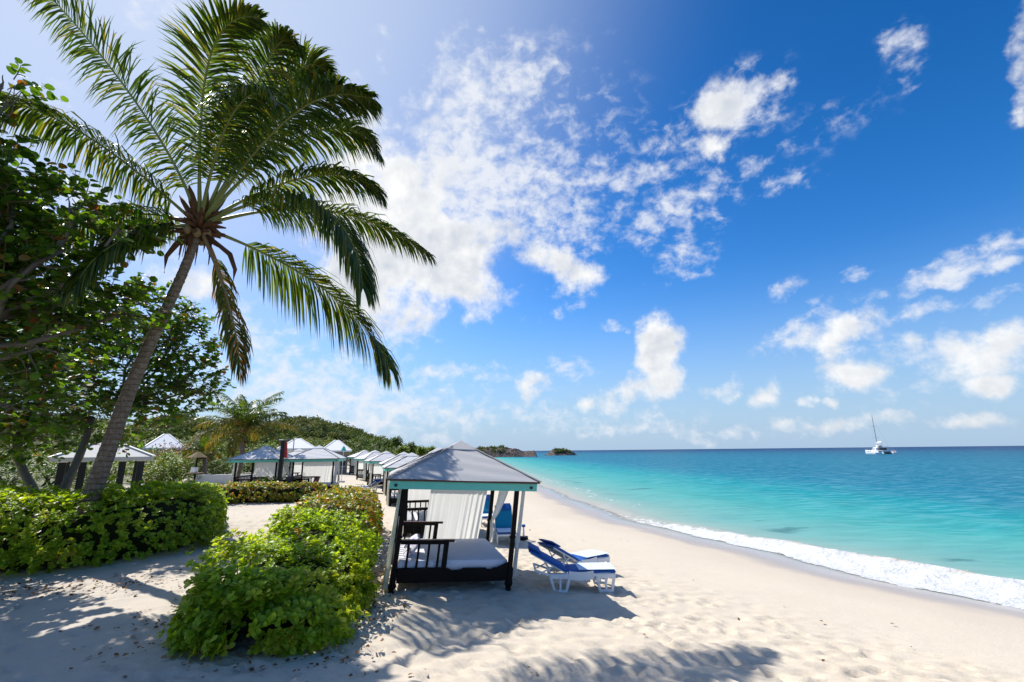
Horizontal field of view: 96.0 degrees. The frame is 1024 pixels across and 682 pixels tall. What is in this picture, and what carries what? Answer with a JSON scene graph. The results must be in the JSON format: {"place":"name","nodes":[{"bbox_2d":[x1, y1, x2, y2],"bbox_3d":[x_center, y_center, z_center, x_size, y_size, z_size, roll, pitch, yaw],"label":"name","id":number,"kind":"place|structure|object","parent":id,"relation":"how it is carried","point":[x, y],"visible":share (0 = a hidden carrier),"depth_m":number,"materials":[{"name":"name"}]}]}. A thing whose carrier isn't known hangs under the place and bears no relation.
{"place":"outdoors","nodes":[
{"label":"outdoors","id":0,"kind":"place"},
{"bbox_2d":[0,423,374,465],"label":"hills","id":1,"kind":"structure","parent":0,"point":[37,442],"depth_m":162.10,"materials":[{"name":"green plant"}]},
{"bbox_2d":[0,412,435,465],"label":"hill scrub","id":2,"kind":"object","parent":1,"relation":"on","point":[339,430],"visible":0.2,"depth_m":168.19,"materials":[{"name":"green plant"}]},
{"bbox_2d":[372,435,385,448],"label":"hill tree","id":3,"kind":"object","parent":1,"relation":"on","point":[380,439],"visible":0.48,"depth_m":165.81,"materials":[{"name":"green plant"}]},
{"bbox_2d":[374,437,392,452],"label":"hill tree","id":4,"kind":"object","parent":1,"relation":"on","point":[386,444],"visible":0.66,"depth_m":150.80,"materials":[{"name":"green plant"}]},
{"bbox_2d":[389,435,402,452],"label":"hill tree","id":5,"kind":"object","parent":1,"relation":"on","point":[395,442],"visible":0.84,"depth_m":145.93,"materials":[{"name":"green plant"}]},
{"bbox_2d":[393,444,410,454],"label":"hill tree","id":6,"kind":"object","parent":1,"relation":"on","point":[403,448],"visible":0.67,"depth_m":126.13,"materials":[{"name":"green plant"}]},
{"bbox_2d":[406,441,417,453],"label":"hill tree","id":7,"kind":"object","parent":1,"relation":"on","point":[412,445],"visible":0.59,"depth_m":135.92,"materials":[{"name":"green plant"}]},
{"bbox_2d":[191,467,197,472],"bbox_3d":[-22.552,9.152,32.724,0.360,0.380,0.320,-1,-13,0],"label":"drinks cooler","id":8,"kind":"object","parent":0,"point":[194,469],"visible":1,"depth_m":32.59,"materials":[{"name":"white plastic"}]},
{"bbox_2d":[277,438,314,452],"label":"beach building","id":9,"kind":"structure","parent":0,"point":[301,444],"depth_m":51.50,"materials":[{"name":"white paint"}]},
{"bbox_2d":[324,440,351,473],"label":"beach building","id":10,"kind":"structure","parent":0,"point":[336,446],"depth_m":55.04,"materials":[{"name":"stone"}]},
{"bbox_2d":[482,447,536,456],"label":"rocky headland","id":11,"kind":"structure","parent":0,"point":[513,452],"depth_m":286.47,"materials":[{"name":"grey stone"}]},
{"bbox_2d":[476,444,507,452],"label":"headland scrub","id":12,"kind":"object","parent":11,"relation":"on","point":[480,448],"visible":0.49,"depth_m":293.71,"materials":[{"name":"green plant"}]},
{"bbox_2d":[0,461,1023,681],"bbox_3d":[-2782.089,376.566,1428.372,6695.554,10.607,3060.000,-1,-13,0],"label":"beach","id":13,"kind":"structure","parent":0,"point":[780,606],"depth_m":7.74,"materials":[{"name":"beige sand"}]},
{"bbox_2d":[0,437,42,480],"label":"shrub","id":14,"kind":"object","parent":13,"relation":"on","point":[12,461],"visible":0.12,"depth_m":42.58,"materials":[{"name":"green plant"}]},
{"bbox_2d":[0,441,56,491],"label":"shrub","id":15,"kind":"object","parent":13,"relation":"on","point":[14,480],"visible":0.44,"depth_m":28.64,"materials":[{"name":"green plant"}]},
{"bbox_2d":[1,445,93,485],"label":"shrub","id":16,"kind":"object","parent":13,"relation":"on","point":[48,477],"visible":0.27,"depth_m":36.03,"materials":[{"name":"green plant"}]},
{"bbox_2d":[0,253,98,368],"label":"sea grape tree","id":17,"kind":"object","parent":13,"relation":"on","point":[6,255],"visible":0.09,"depth_m":12.37,"materials":[{"name":"green plant"}]},
{"bbox_2d":[12,420,129,477],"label":"shrub","id":18,"kind":"object","parent":13,"relation":"on","point":[79,437],"visible":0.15,"depth_m":50.79,"materials":[{"name":"green plant"}]},
{"bbox_2d":[0,57,183,440],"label":"sea grape tree","id":19,"kind":"object","parent":13,"relation":"on","point":[29,218],"visible":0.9,"depth_m":10.14,"materials":[{"name":"green plant"}]},
{"bbox_2d":[47,442,155,509],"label":"beach pavilion","id":20,"kind":"structure","parent":13,"relation":"on","point":[139,457],"depth_m":19.72,"materials":[{"name":"white paint"}]},
{"bbox_2d":[70,460,156,491],"bbox_3d":[-28.704,9.540,32.866,5.674,3.763,3.327,5,-15,-22],"label":"shrub","id":21,"kind":"object","parent":13,"relation":"on","point":[89,468],"visible":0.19,"depth_m":32.66,"materials":[{"name":"green plant"}]},
{"bbox_2d":[0,477,229,575],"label":"hedge","id":22,"kind":"object","parent":13,"relation":"on","point":[36,532],"visible":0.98,"depth_m":11.04,"materials":[{"name":"green plant"}]},
{"bbox_2d":[0,272,236,492],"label":"sea grape tree","id":23,"kind":"object","parent":13,"relation":"on","point":[105,403],"visible":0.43,"depth_m":16.13,"materials":[{"name":"green plant"}]},
{"bbox_2d":[92,416,173,471],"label":"shrub","id":24,"kind":"object","parent":13,"relation":"on","point":[138,438],"visible":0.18,"depth_m":58.51,"materials":[{"name":"green plant"}]},
{"bbox_2d":[106,445,200,482],"bbox_3d":[-30.290,10.540,38.398,7.923,3.723,3.743,1,-14,-7],"label":"shrub","id":25,"kind":"object","parent":13,"relation":"on","point":[163,453],"visible":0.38,"depth_m":38.64,"materials":[{"name":"green plant"}]},
{"bbox_2d":[141,434,184,475],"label":"beach building","id":26,"kind":"structure","parent":13,"relation":"on","point":[167,438],"depth_m":51.48,"materials":[{"name":"stone"}]},
{"bbox_2d":[144,440,195,478],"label":"shrub","id":27,"kind":"object","parent":13,"relation":"on","point":[173,447],"visible":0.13,"depth_m":46.74,"materials":[{"name":"green plant"}]},
{"bbox_2d":[143,454,203,483],"bbox_3d":[-25.644,10.112,34.664,5.156,3.473,3.394,-1,-13,0],"label":"shrub","id":28,"kind":"object","parent":13,"relation":"on","point":[171,475],"visible":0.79,"depth_m":34.43,"materials":[{"name":"green plant"}]},
{"bbox_2d":[186,451,205,480],"bbox_3d":[-22.532,9.147,32.828,1.209,2.479,1.240,-1,-13,0],"label":"thatched stand","id":29,"kind":"object","parent":13,"relation":"on","point":[197,455],"visible":0.93,"depth_m":32.73,"materials":[{"name":"brown wood"}]},
{"bbox_2d":[178,434,226,473],"bbox_3d":[-24.800,9.401,36.859,4.262,3.977,3.544,-1,-13,0],"label":"coconut palm","id":30,"kind":"object","parent":13,"relation":"on","point":[211,455],"visible":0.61,"depth_m":36.70,"materials":[{"name":"green plant"}]},
{"bbox_2d":[175,433,230,460],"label":"shrub","id":31,"kind":"object","parent":13,"relation":"on","point":[198,443],"visible":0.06,"depth_m":68.13,"materials":[{"name":"green plant"}]},
{"bbox_2d":[163,451,245,482],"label":"shrub","id":32,"kind":"object","parent":13,"relation":"on","point":[218,464],"visible":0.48,"depth_m":40.39,"materials":[{"name":"green plant"}]},
{"bbox_2d":[0,0,436,514],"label":"coconut palm","id":33,"kind":"object","parent":13,"relation":"on","point":[261,114],"visible":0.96,"depth_m":11.42,"materials":[{"name":"green plant"}]},
{"bbox_2d":[195,474,253,483],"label":"garden wall","id":34,"kind":"structure","parent":13,"relation":"on","point":[218,478],"depth_m":34.48,"materials":[{"name":"white paint"}]},
{"bbox_2d":[198,450,254,474],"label":"shrub","id":35,"kind":"object","parent":13,"relation":"on","point":[228,464],"visible":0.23,"depth_m":44.20,"materials":[{"name":"green plant"}]},
{"bbox_2d":[203,441,277,469],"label":"shrub","id":36,"kind":"object","parent":13,"relation":"on","point":[271,445],"visible":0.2,"depth_m":68.33,"materials":[{"name":"green plant"}]},
{"bbox_2d":[181,389,300,481],"bbox_3d":[-18.894,6.917,32.436,6.936,7.009,6.952,-1,-13,0],"label":"coconut palm","id":37,"kind":"object","parent":13,"relation":"on","point":[247,420],"visible":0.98,"depth_m":31.99,"materials":[{"name":"green plant"}]},
{"bbox_2d":[230,462,254,473],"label":"shrub","id":38,"kind":"object","parent":13,"relation":"on","point":[245,463],"visible":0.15,"depth_m":55.00,"materials":[{"name":"green plant"}]},
{"bbox_2d":[227,445,292,487],"bbox_3d":[-16.114,8.336,29.922,3.237,3.035,3.463,1,-14,-8],"label":"beach cabana","id":39,"kind":"object","parent":13,"relation":"on","point":[265,459],"visible":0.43,"depth_m":29.39,"materials":[{"name":"white wood"}]},
{"bbox_2d":[201,480,326,503],"bbox_3d":[-13.680,8.132,24.872,7.201,1.400,2.504,10,-17,-36],"label":"hedge","id":40,"kind":"object","parent":13,"relation":"on","point":[253,492],"visible":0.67,"depth_m":24.65,"materials":[{"name":"green plant"}]},
{"bbox_2d":[246,435,291,467],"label":"shrub","id":41,"kind":"object","parent":13,"relation":"on","point":[269,443],"visible":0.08,"depth_m":78.05,"materials":[{"name":"green plant"}]},
{"bbox_2d":[156,501,385,660],"bbox_3d":[-4.021,4.012,8.694,3.144,1.742,6.678,2,-14,-11],"label":"hedge","id":42,"kind":"object","parent":13,"relation":"on","point":[292,592],"visible":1,"depth_m":6.29,"materials":[{"name":"green plant"}]},
{"bbox_2d":[256,474,297,486],"bbox_3d":[-14.545,8.917,28.503,2.609,1.371,1.310,3,-14,-13],"label":"hedge","id":43,"kind":"object","parent":13,"relation":"on","point":[266,479],"visible":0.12,"depth_m":28.36,"materials":[{"name":"green plant"}]},
{"bbox_2d":[277,440,286,486],"bbox_3d":[-13.555,7.547,27.225,0.490,3.324,0.260,-1,-13,0],"label":"signal pole","id":44,"kind":"object","parent":13,"relation":"on","point":[283,451],"visible":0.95,"depth_m":27.30,"materials":[{"name":"black paint"}]},
{"bbox_2d":[269,480,295,486],"bbox_3d":[-14.008,8.884,27.753,1.600,0.950,0.585,-1,-13,0],"label":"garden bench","id":45,"kind":"object","parent":13,"relation":"on","point":[283,481],"visible":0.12,"depth_m":28.10,"materials":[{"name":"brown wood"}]},
{"bbox_2d":[286,449,303,482],"bbox_3d":[-17.096,10.018,36.719,3.237,2.822,3.463,2,-14,-12],"label":"beach cabana","id":46,"kind":"object","parent":13,"relation":"on","point":[297,467],"visible":0.11,"depth_m":37.88,"materials":[{"name":"white wood"}]},
{"bbox_2d":[294,435,335,446],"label":"shrub","id":47,"kind":"object","parent":13,"relation":"on","point":[318,443],"visible":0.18,"depth_m":87.98,"materials":[{"name":"green plant"}]},
{"bbox_2d":[277,484,383,554],"bbox_3d":[-5.437,5.452,14.732,2.758,1.897,8.819,3,-14,-13],"label":"hedge","id":48,"kind":"object","parent":13,"relation":"on","point":[357,500],"visible":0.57,"depth_m":12.63,"materials":[{"name":"green plant"}]},
{"bbox_2d":[340,446,345,481],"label":"closed parasol","id":49,"kind":"object","parent":13,"relation":"on","point":[343,449],"visible":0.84,"depth_m":40.69,"materials":[{"name":"fabric"}]},
{"bbox_2d":[347,450,368,475],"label":"beach cabana","id":50,"kind":"object","parent":13,"relation":"on","point":[353,467],"visible":0.41,"depth_m":53.35,"materials":[{"name":"white wood"}]},
{"bbox_2d":[346,433,378,465],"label":"shrub","id":51,"kind":"object","parent":13,"relation":"on","point":[363,444],"visible":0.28,"depth_m":73.36,"materials":[{"name":"green plant"}]},
{"bbox_2d":[353,450,381,481],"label":"beach cabana","id":52,"kind":"object","parent":13,"relation":"on","point":[362,469],"visible":0.46,"depth_m":43.97,"materials":[{"name":"white wood"}]},
{"bbox_2d":[358,479,381,491],"bbox_3d":[-9.963,10.076,32.074,1.840,0.909,0.688,-8,-15,29],"label":"sun lounger","id":53,"kind":"object","parent":13,"relation":"on","point":[374,482],"visible":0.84,"depth_m":31.82,"materials":[{"name":"blue fabric"}]},
{"bbox_2d":[363,451,394,484],"bbox_3d":[-10.490,10.559,38.218,3.237,2.822,3.463,5,-15,-23],"label":"beach cabana","id":54,"kind":"object","parent":13,"relation":"on","point":[375,470],"visible":0.48,"depth_m":37.72,"materials":[{"name":"white wood"}]},
{"bbox_2d":[359,445,398,454],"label":"shrub","id":55,"kind":"object","parent":13,"relation":"on","point":[389,448],"visible":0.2,"depth_m":77.68,"materials":[{"name":"green plant"}]},
{"bbox_2d":[378,452,407,494],"bbox_3d":[-7.604,9.176,32.167,3.237,2.823,3.463,4,-14,-19],"label":"beach cabana","id":56,"kind":"object","parent":13,"relation":"on","point":[385,473],"visible":0.2,"depth_m":31.21,"materials":[{"name":"white wood"}]},
{"bbox_2d":[382,453,419,505],"bbox_3d":[-5.818,7.861,26.514,3.237,2.822,3.463,4,-14,-17],"label":"beach cabana","id":57,"kind":"object","parent":13,"relation":"on","point":[392,496],"visible":0.34,"depth_m":25.30,"materials":[{"name":"white wood"}]},
{"bbox_2d":[397,447,441,536],"bbox_3d":[-2.792,5.559,17.392,3.237,3.035,3.463,3,-14,-14],"label":"beach cabana","id":58,"kind":"object","parent":13,"relation":"on","point":[417,503],"visible":0.23,"depth_m":17.64,"materials":[{"name":"white fabric"}]},
{"bbox_2d":[415,445,427,455],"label":"hill tree","id":59,"kind":"object","parent":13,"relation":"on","point":[421,450],"visible":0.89,"depth_m":145.33,"materials":[{"name":"green plant"}]},
{"bbox_2d":[425,445,434,452],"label":"hill tree","id":60,"kind":"object","parent":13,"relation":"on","point":[431,448],"visible":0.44,"depth_m":150.42,"materials":[{"name":"green plant"}]},
{"bbox_2d":[0,539,911,681],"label":"dry leaves","id":61,"kind":"object","parent":13,"relation":"on","point":[232,649],"visible":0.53,"depth_m":7.09,"materials":[{"name":"brown plant"}]},
{"bbox_2d":[382,441,541,593],"bbox_3d":[-1.321,3.941,10.940,3.236,3.092,3.475,3,-14,-13],"label":"beach cabana","id":62,"kind":"object","parent":13,"relation":"on","point":[459,479],"visible":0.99,"depth_m":9.83,"materials":[{"name":"white fabric"}]},
{"bbox_2d":[403,538,417,557],"bbox_3d":[-2.158,4.441,9.862,0.150,0.460,0.660,43,-19,-1],"label":"pillow","id":63,"kind":"object","parent":62,"relation":"on","point":[412,549],"visible":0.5,"depth_m":9.61,"materials":[{"name":"white fabric"}]},
{"bbox_2d":[404,534,418,547],"bbox_3d":[-2.350,4.685,10.782,0.420,0.140,0.620,-33,-5,-16],"label":"pillow","id":64,"kind":"object","parent":62,"relation":"on","point":[414,537],"visible":0.42,"depth_m":10.68,"materials":[{"name":"white fabric"}]},
{"bbox_2d":[480,494,493,526],"bbox_3d":[-1.090,7.291,19.878,0.688,1.156,1.725,2,-14,-10],"label":"sun lounger","id":65,"kind":"object","parent":13,"relation":"on","point":[485,511],"visible":0.33,"depth_m":20.11,"materials":[{"name":"teal fabric"}]},
{"bbox_2d":[494,503,516,544],"bbox_3d":[-0.244,6.216,15.707,0.688,1.156,1.725,1,-13,-6],"label":"sun lounger","id":66,"kind":"object","parent":13,"relation":"on","point":[503,520],"visible":0.68,"depth_m":15.97,"materials":[{"name":"blue fabric"}]},
{"bbox_2d":[520,524,527,539],"bbox_3d":[0.407,6.683,16.128,0.300,0.490,0.300,-1,-13,0],"label":"parasol stand","id":67,"kind":"object","parent":13,"relation":"on","point":[523,537],"visible":0.83,"depth_m":16.07,"materials":[{"name":"white plastic"}]},
{"bbox_2d":[527,542,615,592],"bbox_3d":[1.276,4.897,10.046,1.840,0.909,0.688,0,-13,-1],"label":"sun lounger","id":68,"kind":"object","parent":13,"relation":"on","point":[587,571],"visible":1,"depth_m":9.77,"materials":[{"name":"white plastic"}]},
{"bbox_2d":[538,539,609,572],"bbox_3d":[1.540,5.294,11.378,1.840,0.909,0.688,9,-16,-35],"label":"sun lounger","id":69,"kind":"object","parent":13,"relation":"on","point":[590,556],"visible":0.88,"depth_m":11.25,"materials":[{"name":"blue fabric"}]},
{"bbox_3d":[-12.300,9.621,29.092,4.200,0.300,4.400,-1,-13,0],"label":"timber platform","id":70,"kind":"object","parent":13,"relation":"on","visible":0},
{"bbox_2d":[285,476,300,486],"bbox_3d":[-13.201,8.679,27.737,0.840,0.984,0.670,-10,-16,33],"label":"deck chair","id":71,"kind":"object","parent":70,"relation":"on","point":[290,479],"visible":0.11,"depth_m":27.98,"materials":[{"name":"black wood"}]},
{"bbox_2d":[302,476,320,486],"bbox_3d":[-12.045,8.639,27.618,0.670,0.984,0.840,-10,-16,35],"label":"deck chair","id":72,"kind":"object","parent":70,"relation":"on","point":[316,478],"visible":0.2,"depth_m":27.93,"materials":[{"name":"grey wood"}]},
{"bbox_2d":[286,445,346,489],"bbox_3d":[-12.813,8.405,30.308,3.237,3.035,3.463,2,-14,-12],"label":"beach cabana","id":73,"kind":"object","parent":70,"relation":"on","point":[322,462],"visible":0.69,"depth_m":29.95,"materials":[{"name":"white wood"}]},
{"bbox_2d":[0,0,1023,450],"label":"sky","id":74,"kind":"structure","parent":0,"point":[646,224],"materials":[{"name":"blue"}]},
{"bbox_2d":[494,446,1023,608],"bbox_3d":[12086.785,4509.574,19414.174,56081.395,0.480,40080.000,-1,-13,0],"label":"sea","id":75,"kind":"structure","parent":0,"point":[947,519],"depth_m":32.11,"materials":[{"name":"liquid"}]},
{"bbox_2d":[546,450,576,455],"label":"rocky islet","id":76,"kind":"object","parent":75,"relation":"in","point":[551,453],"visible":0.66,"depth_m":349.66,"materials":[{"name":"grey stone"}]},
{"bbox_2d":[551,447,572,453],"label":"islet scrub","id":77,"kind":"object","parent":76,"relation":"on","point":[560,450],"visible":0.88,"depth_m":351.62,"materials":[{"name":"green plant"}]},
{"bbox_2d":[865,418,896,453],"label":"catamaran","id":78,"kind":"object","parent":75,"relation":"on","point":[877,449],"visible":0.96,"depth_m":250.85,"materials":[{"name":"white plastic"}]}
]}

